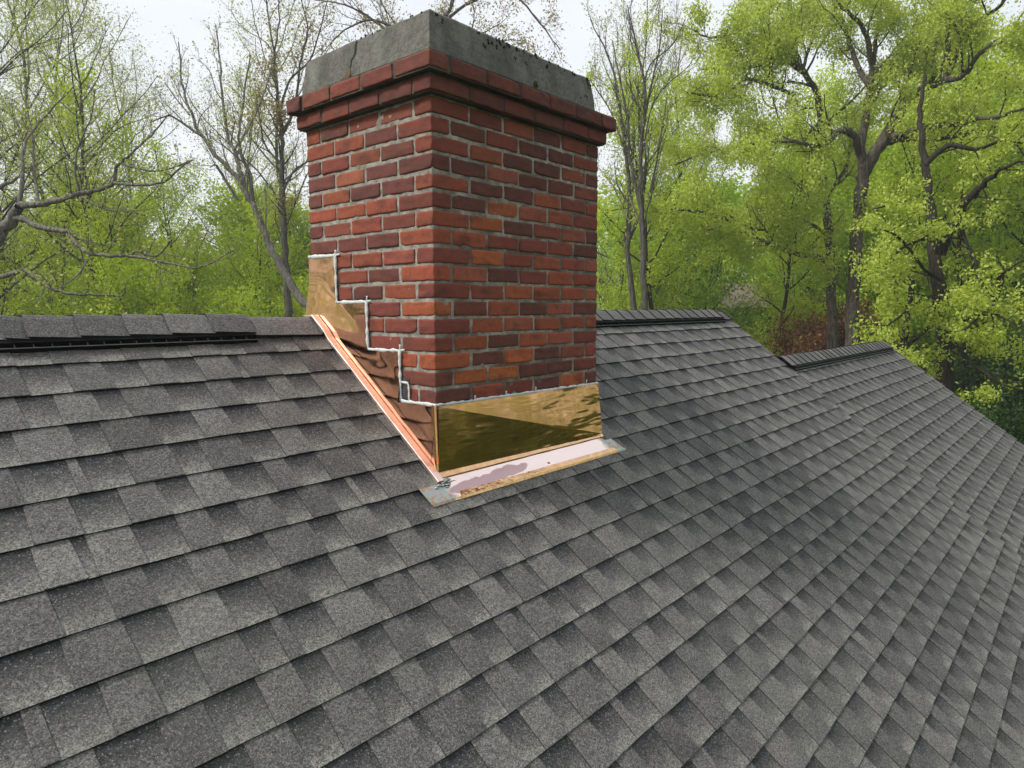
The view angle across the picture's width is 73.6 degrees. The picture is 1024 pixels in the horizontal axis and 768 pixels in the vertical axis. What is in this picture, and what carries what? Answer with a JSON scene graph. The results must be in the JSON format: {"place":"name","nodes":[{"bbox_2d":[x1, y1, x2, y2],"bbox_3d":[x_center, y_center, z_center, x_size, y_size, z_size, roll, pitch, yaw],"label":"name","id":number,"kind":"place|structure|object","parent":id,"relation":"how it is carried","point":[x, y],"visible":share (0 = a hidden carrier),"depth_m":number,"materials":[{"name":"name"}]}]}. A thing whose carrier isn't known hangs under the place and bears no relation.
{"place":"outdoors","nodes":[
{"label":"outdoors","id":0,"kind":"place"},
{"bbox_2d":[0,0,1023,310],"label":"sky","id":1,"kind":"structure","parent":0,"point":[183,18],"materials":[{"name":"white"}]},
{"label":"ground","id":2,"kind":"structure","parent":0,"visible":0},
{"bbox_2d":[0,279,30,315],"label":"young tree","id":3,"kind":"object","parent":2,"relation":"on","point":[9,303],"visible":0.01,"depth_m":18.51,"materials":[{"name":"green plant"}]},
{"bbox_2d":[0,188,47,315],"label":"slender tree","id":4,"kind":"object","parent":2,"relation":"on","point":[8,313],"visible":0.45,"depth_m":16.93,"materials":[{"name":"green plant"}]},
{"bbox_2d":[0,214,66,314],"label":"young tree","id":5,"kind":"object","parent":2,"relation":"on","point":[24,246],"visible":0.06,"depth_m":23.99,"materials":[{"name":"green plant"}]},
{"bbox_2d":[0,157,109,314],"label":"slender tree","id":6,"kind":"object","parent":2,"relation":"on","point":[47,252],"visible":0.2,"depth_m":20.22,"materials":[{"name":"green plant"}]},
{"bbox_2d":[0,0,118,315],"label":"tall tree","id":7,"kind":"object","parent":2,"relation":"on","point":[18,147],"visible":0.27,"depth_m":20.86,"materials":[{"name":"green plant"}]},
{"bbox_2d":[0,0,132,315],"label":"tall tree","id":8,"kind":"object","parent":2,"relation":"on","point":[14,200],"visible":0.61,"depth_m":16.44,"materials":[{"name":"green plant"}]},
{"bbox_2d":[12,197,123,315],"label":"young tree","id":9,"kind":"object","parent":2,"relation":"on","point":[43,264],"visible":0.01,"depth_m":27.37,"materials":[{"name":"green plant"}]},
{"bbox_2d":[19,236,126,315],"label":"young tree","id":10,"kind":"object","parent":2,"relation":"on","point":[67,264],"visible":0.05,"depth_m":21.84,"materials":[{"name":"green plant"}]},
{"bbox_2d":[0,0,159,311],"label":"tall tree","id":11,"kind":"object","parent":2,"relation":"on","point":[24,60],"visible":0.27,"depth_m":24.41,"materials":[{"name":"green plant"}]},
{"bbox_2d":[0,0,163,292],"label":"tall tree","id":12,"kind":"object","parent":2,"relation":"on","point":[55,48],"visible":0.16,"depth_m":29.77,"materials":[{"name":"green plant"}]},
{"bbox_2d":[4,54,179,313],"bbox_3d":[-12.663,-3.097,20.857,4.743,13.067,4.046,-3,7,-26],"label":"slender tree","id":13,"kind":"object","parent":2,"relation":"on","point":[114,147],"visible":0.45,"depth_m":20.33,"materials":[{"name":"green plant"}]},
{"bbox_2d":[12,277,177,315],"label":"young tree","id":14,"kind":"object","parent":2,"relation":"on","point":[58,312],"visible":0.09,"depth_m":17.07,"materials":[{"name":"green plant"}]},
{"bbox_2d":[0,0,197,314],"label":"tall tree","id":15,"kind":"object","parent":2,"relation":"on","point":[82,120],"visible":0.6,"depth_m":18.59,"materials":[{"name":"green plant"}]},
{"bbox_2d":[51,173,176,315],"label":"slender tree","id":16,"kind":"object","parent":2,"relation":"on","point":[99,241],"visible":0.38,"depth_m":18.75,"materials":[{"name":"green plant"}]},
{"bbox_2d":[0,50,241,313],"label":"tree","id":17,"kind":"object","parent":2,"relation":"on","point":[14,218],"visible":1,"depth_m":8.72,"materials":[{"name":"grey plant"}]},
{"bbox_2d":[29,175,213,311],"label":"young tree","id":18,"kind":"object","parent":2,"relation":"on","point":[125,235],"visible":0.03,"depth_m":24.98,"materials":[{"name":"green plant"}]},
{"bbox_2d":[39,16,218,285],"bbox_3d":[-15.752,-6.368,29.118,7.324,17.429,6.267,-6,9,-44],"label":"tall tree","id":19,"kind":"object","parent":2,"relation":"on","point":[127,79],"visible":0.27,"depth_m":28.24,"materials":[{"name":"green plant"}]},
{"bbox_2d":[51,248,236,314],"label":"young tree","id":20,"kind":"object","parent":2,"relation":"on","point":[134,270],"visible":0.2,"depth_m":17.63,"materials":[{"name":"green plant"}]},
{"bbox_2d":[103,131,222,313],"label":"slender tree","id":21,"kind":"object","parent":2,"relation":"on","point":[164,213],"visible":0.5,"depth_m":23.53,"materials":[{"name":"green plant"}]},
{"bbox_2d":[129,215,229,312],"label":"young tree","id":22,"kind":"object","parent":2,"relation":"on","point":[181,247],"visible":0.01,"depth_m":34.39,"materials":[{"name":"green plant"}]},
{"bbox_2d":[126,238,242,314],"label":"young tree","id":23,"kind":"object","parent":2,"relation":"on","point":[204,270],"visible":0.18,"depth_m":22.97,"materials":[{"name":"green plant"}]},
{"bbox_2d":[133,16,306,308],"bbox_3d":[-6.032,-2.255,15.318,3.913,12.219,2.156,0,6,-1],"label":"tree","id":24,"kind":"object","parent":2,"relation":"on","point":[299,297],"visible":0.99,"depth_m":14.96,"materials":[{"name":"grey plant"}]},
{"bbox_2d":[164,48,307,310],"bbox_3d":[-11.355,-5.862,29.711,6.893,16.404,5.899,2,6,17],"label":"tall tree","id":25,"kind":"object","parent":2,"relation":"on","point":[264,168],"visible":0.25,"depth_m":28.51,"materials":[{"name":"green plant"}]},
{"bbox_2d":[200,191,300,316],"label":"slender tree","id":26,"kind":"object","parent":2,"relation":"on","point":[243,253],"visible":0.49,"depth_m":21.39,"materials":[{"name":"green plant"}]},
{"bbox_2d":[191,168,310,316],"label":"young tree","id":27,"kind":"object","parent":2,"relation":"on","point":[228,211],"visible":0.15,"depth_m":25.31,"materials":[{"name":"green plant"}]},
{"bbox_2d":[195,183,310,315],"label":"young tree","id":28,"kind":"object","parent":2,"relation":"on","point":[304,223],"visible":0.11,"depth_m":26.09,"materials":[{"name":"green plant"}]},
{"bbox_2d":[164,0,355,314],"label":"tall tree","id":29,"kind":"object","parent":2,"relation":"on","point":[275,148],"visible":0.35,"depth_m":24.75,"materials":[{"name":"brown plant"}]},
{"bbox_2d":[211,269,308,316],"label":"young tree","id":30,"kind":"object","parent":2,"relation":"on","point":[249,298],"visible":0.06,"depth_m":18.45,"materials":[{"name":"green plant"}]},
{"bbox_2d":[213,240,308,316],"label":"young tree","id":31,"kind":"object","parent":2,"relation":"on","point":[278,278],"visible":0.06,"depth_m":23.17,"materials":[{"name":"green plant"}]},
{"bbox_2d":[215,0,342,316],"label":"tree","id":32,"kind":"object","parent":2,"relation":"on","point":[282,128],"visible":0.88,"depth_m":16.95,"materials":[{"name":"brown plant"}]},
{"bbox_2d":[293,0,573,85],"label":"tree","id":33,"kind":"object","parent":2,"relation":"on","point":[368,18],"visible":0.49,"depth_m":19.59,"materials":[{"name":"brown plant"}]},
{"bbox_2d":[4,162,959,356],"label":"woodland","id":34,"kind":"object","parent":2,"relation":"on","point":[620,176],"depth_m":47.09,"materials":[{"name":"green plant"}]},
{"bbox_2d":[0,9,1023,767],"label":"house","id":35,"kind":"structure","parent":2,"relation":"on","point":[452,467],"depth_m":2.59,"materials":[{"name":"grey asphalt"}]},
{"bbox_2d":[580,2,681,309],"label":"tree","id":36,"kind":"object","parent":2,"relation":"on","point":[629,233],"visible":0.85,"depth_m":18.96,"materials":[{"name":"grey plant"}]},
{"bbox_2d":[574,38,709,309],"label":"slender tree","id":37,"kind":"object","parent":2,"relation":"on","point":[648,222],"visible":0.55,"depth_m":23.63,"materials":[{"name":"green plant"}]},
{"bbox_2d":[596,196,698,309],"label":"leafy tree","id":38,"kind":"object","parent":2,"relation":"on","point":[608,254],"visible":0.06,"depth_m":33.17,"materials":[{"name":"green plant"}]},
{"bbox_2d":[596,232,704,309],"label":"young tree","id":39,"kind":"object","parent":2,"relation":"on","point":[612,304],"visible":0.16,"depth_m":24.66,"materials":[{"name":"green plant"}]},
{"bbox_2d":[579,0,728,309],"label":"tall tree","id":40,"kind":"object","parent":2,"relation":"on","point":[600,170],"visible":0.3,"depth_m":25.85,"materials":[{"name":"green plant"}]},
{"bbox_2d":[604,0,713,309],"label":"tree","id":41,"kind":"object","parent":2,"relation":"on","point":[640,185],"visible":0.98,"depth_m":15.99,"materials":[{"name":"green plant"}]},
{"bbox_2d":[596,171,740,314],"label":"leafy tree","id":42,"kind":"object","parent":2,"relation":"on","point":[632,241],"visible":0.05,"depth_m":29.61,"materials":[{"name":"green plant"}]},
{"bbox_2d":[597,4,748,307],"bbox_3d":[7.638,-8.221,33.220,7.373,20.505,8.616,1,6,10],"label":"tall tree","id":43,"kind":"object","parent":2,"relation":"on","point":[673,106],"visible":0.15,"depth_m":32.71,"materials":[{"name":"green plant"}]},
{"bbox_2d":[634,66,735,308],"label":"slender tree","id":44,"kind":"object","parent":2,"relation":"on","point":[712,170],"visible":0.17,"depth_m":28.62,"materials":[{"name":"green plant"}]},
{"bbox_2d":[613,174,805,347],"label":"leafy tree","id":45,"kind":"object","parent":2,"relation":"on","point":[704,299],"visible":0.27,"depth_m":26.24,"materials":[{"name":"green plant"}]},
{"bbox_2d":[683,173,784,282],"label":"leafy tree","id":46,"kind":"object","parent":2,"relation":"on","point":[740,195],"visible":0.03,"depth_m":42.02,"materials":[{"name":"green plant"}]},
{"bbox_2d":[670,283,845,352],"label":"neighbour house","id":47,"kind":"structure","parent":2,"relation":"on","point":[740,299],"depth_m":36.86,"materials":[{"name":"grey"}]},
{"bbox_2d":[624,0,912,348],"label":"oak tree","id":48,"kind":"object","parent":2,"relation":"on","point":[780,42],"visible":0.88,"depth_m":17.25,"materials":[{"name":"green plant"}]},
{"bbox_2d":[740,294,843,354],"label":"young tree","id":49,"kind":"object","parent":2,"relation":"on","point":[805,312],"visible":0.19,"depth_m":23.59,"materials":[{"name":"plant"}]},
{"bbox_2d":[738,85,859,355],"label":"slender tree","id":50,"kind":"object","parent":2,"relation":"on","point":[787,290],"visible":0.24,"depth_m":23.09,"materials":[{"name":"green plant"}]},
{"bbox_2d":[736,136,872,350],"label":"leafy tree","id":51,"kind":"object","parent":2,"relation":"on","point":[800,284],"visible":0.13,"depth_m":33.31,"materials":[{"name":"green plant"}]},
{"bbox_2d":[741,57,884,301],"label":"slender tree","id":52,"kind":"object","parent":2,"relation":"on","point":[826,82],"visible":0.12,"depth_m":30.29,"materials":[{"name":"green plant"}]},
{"bbox_2d":[752,142,873,330],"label":"leafy tree","id":53,"kind":"object","parent":2,"relation":"on","point":[787,266],"depth_m":37.33,"materials":[{"name":"green plant"}]},
{"bbox_2d":[763,300,894,355],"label":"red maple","id":54,"kind":"object","parent":2,"relation":"on","point":[818,335],"visible":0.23,"depth_m":22.56,"materials":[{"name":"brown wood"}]},
{"bbox_2d":[745,145,933,354],"bbox_3d":[14.788,-3.951,30.661,8.179,12.421,7.790,1,6,15],"label":"leafy tree","id":55,"kind":"object","parent":2,"relation":"on","point":[817,295],"visible":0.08,"depth_m":29.39,"materials":[{"name":"green plant"}]},
{"bbox_2d":[787,284,900,349],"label":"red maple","id":56,"kind":"object","parent":2,"relation":"on","point":[842,313],"visible":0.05,"depth_m":23.55,"materials":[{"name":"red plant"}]},
{"bbox_2d":[780,108,931,349],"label":"leafy tree","id":57,"kind":"object","parent":2,"relation":"on","point":[889,150],"visible":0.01,"depth_m":32.07,"materials":[{"name":"green plant"}]},
{"bbox_2d":[717,0,1023,345],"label":"oak tree","id":58,"kind":"object","parent":2,"relation":"on","point":[957,24],"visible":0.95,"depth_m":16.32,"materials":[{"name":"green plant"}]},
{"bbox_2d":[808,128,1015,365],"bbox_3d":[16.462,-4.005,28.442,8.248,13.152,8.660,-6,8,-42],"label":"leafy tree","id":59,"kind":"object","parent":2,"relation":"on","point":[865,254],"visible":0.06,"depth_m":27.35,"materials":[{"name":"green plant"}]},
{"bbox_2d":[817,78,1019,366],"bbox_3d":[20.194,-6.106,31.700,9.100,15.860,10.436,-4,7,-33],"label":"leafy tree","id":60,"kind":"object","parent":2,"relation":"on","point":[917,181],"visible":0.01,"depth_m":31.11,"materials":[{"name":"green plant"}]},
{"bbox_2d":[905,343,933,372],"bbox_3d":[14.115,0.976,25.452,4.234,5.047,4.081,-5,8,-37],"label":"shrub","id":61,"kind":"object","parent":2,"relation":"on","point":[922,368],"visible":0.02,"depth_m":25.00,"materials":[{"name":"green plant"}]},
{"bbox_2d":[830,1,1018,350],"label":"slender tree","id":62,"kind":"object","parent":2,"relation":"on","point":[895,188],"visible":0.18,"depth_m":21.45,"materials":[{"name":"green plant"}]},
{"bbox_2d":[843,75,1023,407],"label":"oak tree","id":63,"kind":"object","parent":2,"relation":"on","point":[940,322],"visible":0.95,"depth_m":11.96,"materials":[{"name":"green plant"}]},
{"bbox_2d":[850,97,1023,369],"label":"leafy tree","id":64,"kind":"object","parent":2,"relation":"on","point":[934,340],"visible":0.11,"depth_m":25.23,"materials":[{"name":"green plant"}]},
{"bbox_2d":[872,23,1023,396],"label":"slender tree","id":65,"kind":"object","parent":2,"relation":"on","point":[993,240],"visible":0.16,"depth_m":21.27,"materials":[{"name":"green plant"}]},
{"bbox_2d":[919,348,985,396],"bbox_3d":[14.733,1.210,23.659,4.234,5.047,4.081,-2,6,-12],"label":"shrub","id":66,"kind":"object","parent":2,"relation":"on","point":[956,384],"visible":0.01,"depth_m":22.78,"materials":[{"name":"green plant"}]},
{"bbox_2d":[887,4,1023,348],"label":"slender tree","id":67,"kind":"object","parent":2,"relation":"on","point":[999,19],"visible":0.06,"depth_m":25.08,"materials":[{"name":"green plant"}]},
{"bbox_2d":[894,89,1023,365],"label":"leafy tree","id":68,"kind":"object","parent":2,"relation":"on","point":[1006,237],"visible":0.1,"depth_m":22.82,"materials":[{"name":"green plant"}]},
{"bbox_2d":[908,56,1023,348],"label":"leafy tree","id":69,"kind":"object","parent":2,"relation":"on","point":[982,217],"visible":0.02,"depth_m":24.88,"materials":[{"name":"green plant"}]},
{"bbox_2d":[933,333,1023,414],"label":"shrub","id":70,"kind":"object","parent":2,"relation":"on","point":[976,377],"visible":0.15,"depth_m":21.05,"materials":[{"name":"green plant"}]},
{"bbox_2d":[934,51,1023,413],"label":"slender tree","id":71,"kind":"object","parent":2,"relation":"on","point":[1016,208],"visible":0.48,"depth_m":19.68,"materials":[{"name":"green plant"}]},
{"bbox_2d":[954,385,1019,433],"bbox_3d":[10.036,2.172,15.777,3.571,4.416,3.704,-4,7,-28],"label":"shrub","id":72,"kind":"object","parent":2,"relation":"on","point":[984,411],"depth_m":14.71,"materials":[{"name":"green plant"}]},
{"bbox_2d":[964,397,1023,444],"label":"shrub","id":73,"kind":"object","parent":2,"relation":"on","point":[1016,432],"visible":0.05,"depth_m":13.92,"materials":[{"name":"green plant"}]},
{"bbox_2d":[966,353,1023,426],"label":"shrub","id":74,"kind":"object","parent":2,"relation":"on","point":[1011,399],"visible":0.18,"depth_m":19.03,"materials":[{"name":"green plant"}]},
{"bbox_2d":[980,12,1023,337],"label":"slender tree","id":75,"kind":"object","parent":2,"relation":"on","point":[1014,182],"visible":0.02,"depth_m":24.19,"materials":[{"name":"green plant"}]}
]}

